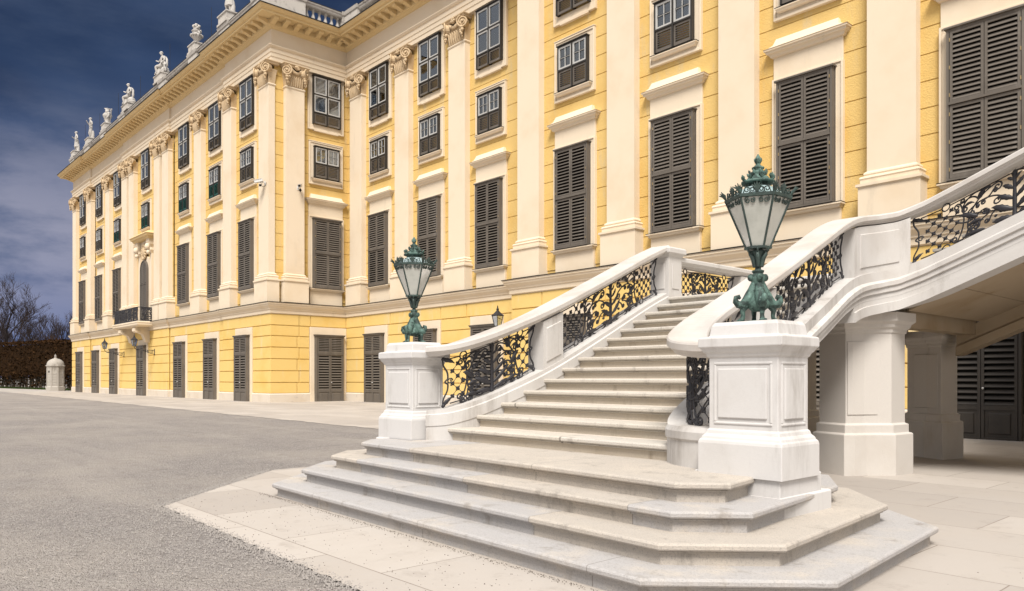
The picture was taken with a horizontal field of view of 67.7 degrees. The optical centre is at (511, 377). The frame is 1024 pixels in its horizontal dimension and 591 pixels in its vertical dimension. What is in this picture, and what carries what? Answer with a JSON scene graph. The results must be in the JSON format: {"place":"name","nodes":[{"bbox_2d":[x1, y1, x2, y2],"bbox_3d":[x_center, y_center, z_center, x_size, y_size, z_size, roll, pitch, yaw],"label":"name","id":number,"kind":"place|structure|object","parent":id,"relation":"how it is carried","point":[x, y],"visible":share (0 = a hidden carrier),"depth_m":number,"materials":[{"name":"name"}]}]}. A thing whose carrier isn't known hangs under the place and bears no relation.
{"place":"outdoors","nodes":[
{"label":"outdoors","id":0,"kind":"place"},
{"bbox_2d":[0,386,70,389],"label":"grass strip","id":1,"kind":"object","parent":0,"point":[42,388],"depth_m":90.49,"materials":[{"name":"green plant"}]},
{"bbox_2d":[0,0,361,376],"label":"sky","id":2,"kind":"structure","parent":0,"point":[63,62],"materials":[{"name":"blue"}]},
{"bbox_2d":[0,378,378,590],"bbox_3d":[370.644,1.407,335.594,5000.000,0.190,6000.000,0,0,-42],"label":"ground","id":3,"kind":"structure","parent":0,"point":[145,454],"depth_m":9.66,"materials":[{"name":"grey gravel"}]},
{"bbox_2d":[3,328,41,345],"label":"bare tree","id":4,"kind":"object","parent":3,"relation":"on","point":[19,339],"visible":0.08,"depth_m":163.35,"materials":[{"name":"brown plant"}]},
{"bbox_2d":[0,271,50,384],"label":"bare tree","id":5,"kind":"object","parent":3,"relation":"on","point":[5,336],"visible":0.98,"depth_m":134.53,"materials":[{"name":"brown plant"}]},
{"bbox_2d":[8,313,62,344],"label":"bare tree","id":6,"kind":"object","parent":3,"relation":"on","point":[27,337],"visible":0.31,"depth_m":148.61,"materials":[{"name":"brown plant"}]},
{"bbox_2d":[0,339,72,388],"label":"hedge","id":7,"kind":"object","parent":3,"relation":"on","point":[20,363],"visible":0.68,"depth_m":93.69,"materials":[{"name":"brown plant"}]},
{"bbox_2d":[28,335,66,382],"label":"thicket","id":8,"kind":"object","parent":3,"relation":"on","point":[48,343],"visible":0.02,"depth_m":119.28,"materials":[{"name":"brown plant"}]},
{"bbox_2d":[35,311,72,339],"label":"bare tree","id":9,"kind":"object","parent":3,"relation":"on","point":[58,331],"visible":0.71,"depth_m":124.60,"materials":[{"name":"brown plant"}]},
{"bbox_2d":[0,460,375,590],"bbox_3d":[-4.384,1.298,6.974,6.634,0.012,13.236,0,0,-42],"label":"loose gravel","id":10,"kind":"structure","parent":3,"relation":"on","point":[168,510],"depth_m":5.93,"materials":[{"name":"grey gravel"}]},
{"bbox_2d":[165,467,1023,590],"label":"paved apron","id":11,"kind":"object","parent":3,"relation":"on","point":[980,526],"visible":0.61,"depth_m":6.02,"materials":[{"name":"beige stone"}]},
{"bbox_2d":[272,147,1023,590],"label":"staircase","id":12,"kind":"structure","parent":11,"relation":"on","point":[666,433],"depth_m":7.99,"materials":[{"name":"grey stone"}]},
{"bbox_2d":[391,237,437,341],"bbox_3d":[-1.200,-1.075,9.341,0.576,1.305,0.572,0,0,-42],"label":"pedestal lamp","id":13,"kind":"object","parent":12,"relation":"on","point":[414,269],"visible":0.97,"depth_m":9.26,"materials":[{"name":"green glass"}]},
{"bbox_2d":[719,154,798,321],"bbox_3d":[1.899,-1.075,5.888,0.589,1.305,0.551,0,0,-42],"label":"pedestal lamp","id":14,"kind":"object","parent":12,"relation":"on","point":[757,206],"visible":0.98,"depth_m":5.81,"materials":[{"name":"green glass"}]},
{"bbox_2d":[0,385,447,428],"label":"pavement","id":15,"kind":"structure","parent":0,"point":[357,414],"depth_m":34.77,"materials":[{"name":"beige stone"}]},
{"bbox_2d":[46,354,64,390],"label":"sentry box","id":16,"kind":"object","parent":15,"relation":"on","point":[55,374],"visible":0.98,"depth_m":75.88,"materials":[{"name":"stone"}]},
{"bbox_2d":[57,0,1023,440],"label":"palace","id":17,"kind":"structure","parent":15,"relation":"on","point":[513,158],"depth_m":34.84,"materials":[{"name":"yellow paint"}]},
{"bbox_2d":[70,131,79,157],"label":"statue","id":18,"kind":"object","parent":17,"relation":"on","point":[76,147],"visible":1,"depth_m":71.51,"materials":[{"name":"stone"}]},
{"bbox_2d":[75,347,84,391],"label":"door","id":19,"kind":"structure","parent":17,"relation":"in","point":[79,355],"depth_m":69.49,"materials":[{"name":"beige paint"}]},
{"bbox_2d":[78,266,86,332],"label":"window","id":20,"kind":"structure","parent":17,"relation":"in","point":[83,271],"depth_m":69.80,"materials":[{"name":"beige paint"}]},
{"bbox_2d":[79,194,86,229],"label":"window","id":21,"kind":"structure","parent":17,"relation":"in","point":[82,204],"depth_m":69.95,"materials":[{"name":"beige paint"}]},
{"bbox_2d":[79,233,86,261],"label":"window","id":22,"kind":"structure","parent":17,"relation":"in","point":[83,238],"depth_m":69.80,"materials":[{"name":"beige paint"}]},
{"bbox_2d":[84,117,94,145],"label":"statue","id":23,"kind":"object","parent":17,"relation":"on","point":[90,138],"visible":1,"depth_m":67.67,"materials":[{"name":"stone"}]},
{"bbox_2d":[91,345,100,392],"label":"door","id":24,"kind":"structure","parent":17,"relation":"in","point":[96,352],"depth_m":65.73,"materials":[{"name":"beige paint"}]},
{"bbox_2d":[93,259,104,330],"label":"window","id":25,"kind":"structure","parent":17,"relation":"in","point":[99,279],"depth_m":65.98,"materials":[{"name":"beige paint"}]},
{"bbox_2d":[95,183,104,221],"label":"window","id":26,"kind":"structure","parent":17,"relation":"in","point":[100,195],"depth_m":66.10,"materials":[{"name":"beige paint"}]},
{"bbox_2d":[95,225,104,255],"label":"window","id":27,"kind":"structure","parent":17,"relation":"in","point":[100,238],"depth_m":66.04,"materials":[{"name":"beige paint"}]},
{"bbox_2d":[100,108,111,131],"bbox_3d":[-33.862,-21.655,63.859,0.800,1.950,1.513,0,0,-42],"label":"stone trophy","id":28,"kind":"object","parent":17,"relation":"on","point":[107,116],"visible":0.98,"depth_m":63.62,"materials":[{"name":"white stone"}]},
{"bbox_2d":[102,338,122,355],"bbox_3d":[-31.069,-2.370,59.420,1.618,1.480,0.396,0,0,-42],"label":"wall lantern","id":29,"kind":"object","parent":17,"relation":"attached to","point":[104,342],"depth_m":59.02,"materials":[{"name":"metal"}]},
{"bbox_2d":[108,343,119,393],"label":"door","id":30,"kind":"structure","parent":17,"relation":"in","point":[114,365],"depth_m":61.67,"materials":[{"name":"beige paint"}]},
{"bbox_2d":[111,252,121,318],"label":"window","id":31,"kind":"structure","parent":17,"relation":"in","point":[117,272],"depth_m":62.14,"materials":[{"name":"beige paint"}]},
{"bbox_2d":[113,171,121,211],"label":"window","id":32,"kind":"structure","parent":17,"relation":"in","point":[117,183],"depth_m":62.21,"materials":[{"name":"beige paint"}]},
{"bbox_2d":[113,215,121,247],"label":"window","id":33,"kind":"structure","parent":17,"relation":"in","point":[117,221],"depth_m":62.13,"materials":[{"name":"beige paint"}]},
{"bbox_2d":[121,83,135,112],"bbox_3d":[-29.827,-21.790,59.330,0.898,2.220,1.620,0,0,-42],"label":"statue","id":34,"kind":"object","parent":17,"relation":"on","point":[128,101],"visible":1,"depth_m":59.08,"materials":[{"name":"stone"}]},
{"bbox_2d":[129,230,153,319],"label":"window","id":35,"kind":"structure","parent":17,"relation":"in","point":[144,242],"depth_m":56.05,"materials":[{"name":"beige paint"}]},
{"bbox_2d":[135,340,148,395],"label":"door","id":36,"kind":"structure","parent":17,"relation":"in","point":[142,372],"depth_m":55.99,"materials":[{"name":"beige paint"}]},
{"bbox_2d":[131,334,154,354],"bbox_3d":[-26.087,-2.370,53.948,1.578,1.480,0.396,0,0,-42],"label":"wall lantern","id":37,"kind":"object","parent":17,"relation":"attached to","point":[134,338],"depth_m":53.55,"materials":[{"name":"metal"}]},
{"bbox_2d":[140,148,152,194],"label":"window","id":38,"kind":"structure","parent":17,"relation":"in","point":[146,161],"depth_m":56.27,"materials":[{"name":"beige paint"}]},
{"bbox_2d":[140,198,152,232],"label":"window","id":39,"kind":"structure","parent":17,"relation":"in","point":[146,207],"depth_m":56.18,"materials":[{"name":"beige paint"}]},
{"bbox_2d":[153,51,169,85],"bbox_3d":[-24.558,-21.790,53.517,0.907,2.220,1.711,0,0,-42],"label":"statue","id":40,"kind":"object","parent":17,"relation":"on","point":[161,69],"visible":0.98,"depth_m":53.29,"materials":[{"name":"stone"}]},
{"bbox_2d":[172,335,187,397],"bbox_3d":[-22.089,-0.600,50.688,0.427,4.400,2.240,0,0,-42],"label":"door","id":41,"kind":"structure","parent":17,"relation":"in","point":[180,346],"depth_m":50.28,"materials":[{"name":"beige paint"}]},
{"bbox_2d":[175,223,192,316],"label":"window","id":42,"kind":"structure","parent":17,"relation":"in","point":[184,249],"depth_m":50.59,"materials":[{"name":"beige paint"}]},
{"bbox_2d":[177,177,191,218],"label":"window","id":43,"kind":"structure","parent":17,"relation":"in","point":[185,187],"depth_m":50.62,"materials":[{"name":"beige paint"}]},
{"bbox_2d":[178,122,191,174],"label":"window","id":44,"kind":"structure","parent":17,"relation":"in","point":[184,134],"depth_m":50.72,"materials":[{"name":"beige paint"}]},
{"bbox_2d":[187,23,203,54],"bbox_3d":[-20.126,-21.647,48.688,0.824,1.934,1.220,0,0,-42],"label":"stone vase","id":45,"kind":"object","parent":17,"relation":"on","point":[196,35],"visible":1,"depth_m":48.44,"materials":[{"name":"white stone"}]},
{"bbox_2d":[201,331,219,399],"bbox_3d":[-18.465,-0.600,46.685,0.427,4.400,2.240,0,0,-42],"label":"door","id":46,"kind":"structure","parent":17,"relation":"in","point":[211,340],"depth_m":46.33,"materials":[{"name":"beige paint"}]},
{"bbox_2d":[204,209,222,310],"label":"window","id":47,"kind":"structure","parent":17,"relation":"in","point":[215,238],"depth_m":46.69,"materials":[{"name":"beige paint"}]},
{"bbox_2d":[207,160,222,205],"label":"window","id":48,"kind":"structure","parent":17,"relation":"in","point":[215,170],"depth_m":46.67,"materials":[{"name":"beige paint"}]},
{"bbox_2d":[208,101,222,157],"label":"window","id":49,"kind":"structure","parent":17,"relation":"in","point":[215,117],"depth_m":46.76,"materials":[{"name":"beige paint"}]},
{"bbox_2d":[217,0,237,27],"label":"statue","id":50,"kind":"object","parent":17,"relation":"on","point":[225,15],"visible":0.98,"depth_m":44.60,"materials":[{"name":"stone"}]},
{"bbox_2d":[232,327,252,401],"bbox_3d":[-15.164,-0.600,42.861,0.427,4.400,2.240,0,0,-42],"label":"door","id":51,"kind":"structure","parent":17,"relation":"in","point":[243,338],"depth_m":42.50,"materials":[{"name":"beige paint"}]},
{"bbox_2d":[235,194,257,305],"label":"window","id":52,"kind":"structure","parent":17,"relation":"in","point":[247,227],"depth_m":42.81,"materials":[{"name":"beige paint"}]},
{"bbox_2d":[238,75,257,138],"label":"window","id":53,"kind":"structure","parent":17,"relation":"in","point":[248,94],"depth_m":42.85,"materials":[{"name":"beige paint"}]},
{"bbox_2d":[238,140,257,190],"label":"window","id":54,"kind":"structure","parent":17,"relation":"in","point":[248,153],"depth_m":42.83,"materials":[{"name":"beige paint"}]},
{"bbox_2d":[253,178,265,186],"bbox_3d":[-13.478,-10.416,40.731,0.708,0.439,0.280,0,0,-18],"label":"security camera","id":55,"kind":"object","parent":17,"relation":"attached to","point":[260,180],"visible":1,"depth_m":40.64,"materials":[{"name":"white plastic"}]},
{"bbox_2d":[307,72,343,136],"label":"window","id":56,"kind":"structure","parent":17,"relation":"in","point":[325,96],"depth_m":42.73,"materials":[{"name":"beige paint"}]},
{"bbox_2d":[308,139,342,189],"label":"window","id":57,"kind":"structure","parent":17,"relation":"in","point":[326,155],"depth_m":42.73,"materials":[{"name":"beige paint"}]},
{"bbox_2d":[304,194,347,305],"bbox_3d":[-10.460,-7.130,42.870,2.580,6.140,0.600,0,0,-42],"label":"window","id":58,"kind":"structure","parent":17,"relation":"in","point":[325,213],"depth_m":42.66,"materials":[{"name":"beige paint"}]},
{"bbox_2d":[309,327,345,401],"bbox_3d":[-10.216,-0.600,42.601,2.240,4.400,0.427,0,0,-42],"label":"door","id":59,"kind":"structure","parent":17,"relation":"in","point":[327,346],"depth_m":42.43,"materials":[{"name":"beige paint"}]},
{"bbox_2d":[362,325,388,402],"bbox_3d":[-7.391,-0.600,40.995,0.427,4.400,2.240,0,0,-42],"label":"door","id":60,"kind":"structure","parent":17,"relation":"in","point":[375,337],"depth_m":40.80,"materials":[{"name":"beige paint"}]},
{"bbox_2d":[364,186,393,302],"bbox_3d":[-7.122,-7.130,41.239,0.600,6.140,2.580,0,0,-42],"label":"window","id":61,"kind":"structure","parent":17,"relation":"in","point":[380,231],"depth_m":40.98,"materials":[{"name":"beige paint"}]},
{"bbox_2d":[368,129,391,182],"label":"window","id":62,"kind":"structure","parent":17,"relation":"in","point":[380,145],"depth_m":41.01,"materials":[{"name":"beige paint"}]},
{"bbox_2d":[368,61,392,127],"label":"window","id":63,"kind":"structure","parent":17,"relation":"in","point":[380,77],"depth_m":41.01,"materials":[{"name":"beige paint"}]},
{"bbox_2d":[413,320,441,343],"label":"door","id":64,"kind":"structure","parent":17,"relation":"in","point":[433,333],"depth_m":37.01,"materials":[{"name":"beige paint"}]},
{"bbox_2d":[413,168,447,295],"bbox_3d":[-4.001,-7.130,37.792,0.600,6.140,2.580,0,0,-42],"label":"window","id":65,"kind":"structure","parent":17,"relation":"in","point":[431,232],"depth_m":37.43,"materials":[{"name":"beige paint"}]},
{"bbox_2d":[417,106,444,164],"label":"window","id":66,"kind":"structure","parent":17,"relation":"in","point":[431,124],"depth_m":37.59,"materials":[{"name":"beige paint"}]},
{"bbox_2d":[417,31,445,105],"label":"window","id":67,"kind":"structure","parent":17,"relation":"in","point":[431,52],"depth_m":37.59,"materials":[{"name":"beige paint"}]},
{"bbox_2d":[468,314,503,392],"bbox_3d":[-1.216,-0.600,34.175,0.427,4.400,2.240,0,0,-42],"label":"door","id":68,"kind":"structure","parent":17,"relation":"in","point":[478,324],"depth_m":34.10,"materials":[{"name":"beige paint"}]},
{"bbox_2d":[469,147,510,287],"bbox_3d":[-0.947,-7.130,34.419,0.600,6.140,2.580,0,0,-42],"label":"window","id":69,"kind":"structure","parent":17,"relation":"in","point":[491,184],"depth_m":34.17,"materials":[{"name":"beige paint"}]},
{"bbox_2d":[475,79,506,144],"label":"window","id":70,"kind":"structure","parent":17,"relation":"in","point":[490,100],"depth_m":34.22,"materials":[{"name":"beige paint"}]},
{"bbox_2d":[475,0,507,79],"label":"window","id":71,"kind":"structure","parent":17,"relation":"in","point":[491,20],"depth_m":34.22,"materials":[{"name":"beige paint"}]},
{"bbox_2d":[491,305,509,340],"bbox_3d":[-0.424,-2.240,31.385,0.838,1.480,0.396,0,0,-42],"label":"wall lantern","id":72,"kind":"object","parent":17,"relation":"attached to","point":[497,316],"depth_m":31.17,"materials":[{"name":"metal"}]},
{"bbox_2d":[547,105,600,272],"bbox_3d":[2.406,-7.130,29.226,0.600,6.140,2.580,0,0,-42],"label":"window","id":73,"kind":"structure","parent":17,"relation":"in","point":[575,151],"depth_m":29.01,"materials":[{"name":"beige paint"}]},
{"bbox_2d":[553,0,596,27],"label":"window","id":74,"kind":"structure","parent":17,"relation":"in","point":[558,20],"depth_m":29.30,"materials":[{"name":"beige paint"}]},
{"bbox_2d":[554,24,596,104],"bbox_3d":[2.388,-11.967,29.209,0.390,2.415,2.120,0,0,-42],"label":"window","id":75,"kind":"structure","parent":17,"relation":"in","point":[577,49],"depth_m":29.05,"materials":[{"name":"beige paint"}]},
{"bbox_2d":[563,302,592,347],"bbox_3d":[2.137,-0.600,28.982,0.427,4.400,2.240,0,0,-42],"label":"door","id":76,"kind":"structure","parent":17,"relation":"in","point":[567,312],"depth_m":28.66,"materials":[{"name":"beige paint"}]},
{"bbox_2d":[641,67,708,253],"bbox_3d":[5.527,-7.130,25.779,0.600,6.140,2.580,0,0,-42],"label":"window","id":77,"kind":"structure","parent":17,"relation":"in","point":[676,121],"depth_m":25.54,"materials":[{"name":"beige paint"}]},
{"bbox_2d":[650,0,702,68],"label":"window","id":78,"kind":"structure","parent":17,"relation":"in","point":[665,15],"depth_m":25.64,"materials":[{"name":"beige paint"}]},
{"bbox_2d":[774,286,818,409],"bbox_3d":[8.379,-0.600,22.088,0.427,4.400,2.240,0,0,-42],"label":"door","id":79,"kind":"structure","parent":17,"relation":"in","point":[817,350],"depth_m":21.62,"materials":[{"name":"beige paint"}]},
{"bbox_2d":[773,0,835,22],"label":"window","id":80,"kind":"structure","parent":17,"relation":"in","point":[782,11],"depth_m":22.58,"materials":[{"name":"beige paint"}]},
{"bbox_2d":[763,18,851,240],"bbox_3d":[8.648,-7.130,22.332,0.600,6.140,2.580,0,0,-42],"label":"window","id":81,"kind":"structure","parent":17,"relation":"in","point":[808,84],"depth_m":22.10,"materials":[{"name":"beige paint"}]},
{"bbox_2d":[934,0,1023,216],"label":"window","id":82,"kind":"structure","parent":17,"relation":"in","point":[981,42],"depth_m":18.84,"materials":[{"name":"beige paint"}]},
{"bbox_2d":[957,321,1023,440],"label":"door","id":83,"kind":"structure","parent":17,"relation":"in","point":[990,379],"depth_m":18.38,"materials":[{"name":"beige paint"}]},
{"bbox_2d":[902,438,1023,486],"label":"pavement","id":84,"kind":"structure","parent":0,"point":[1001,462],"depth_m":11.74,"materials":[{"name":"beige stone"}]}
]}

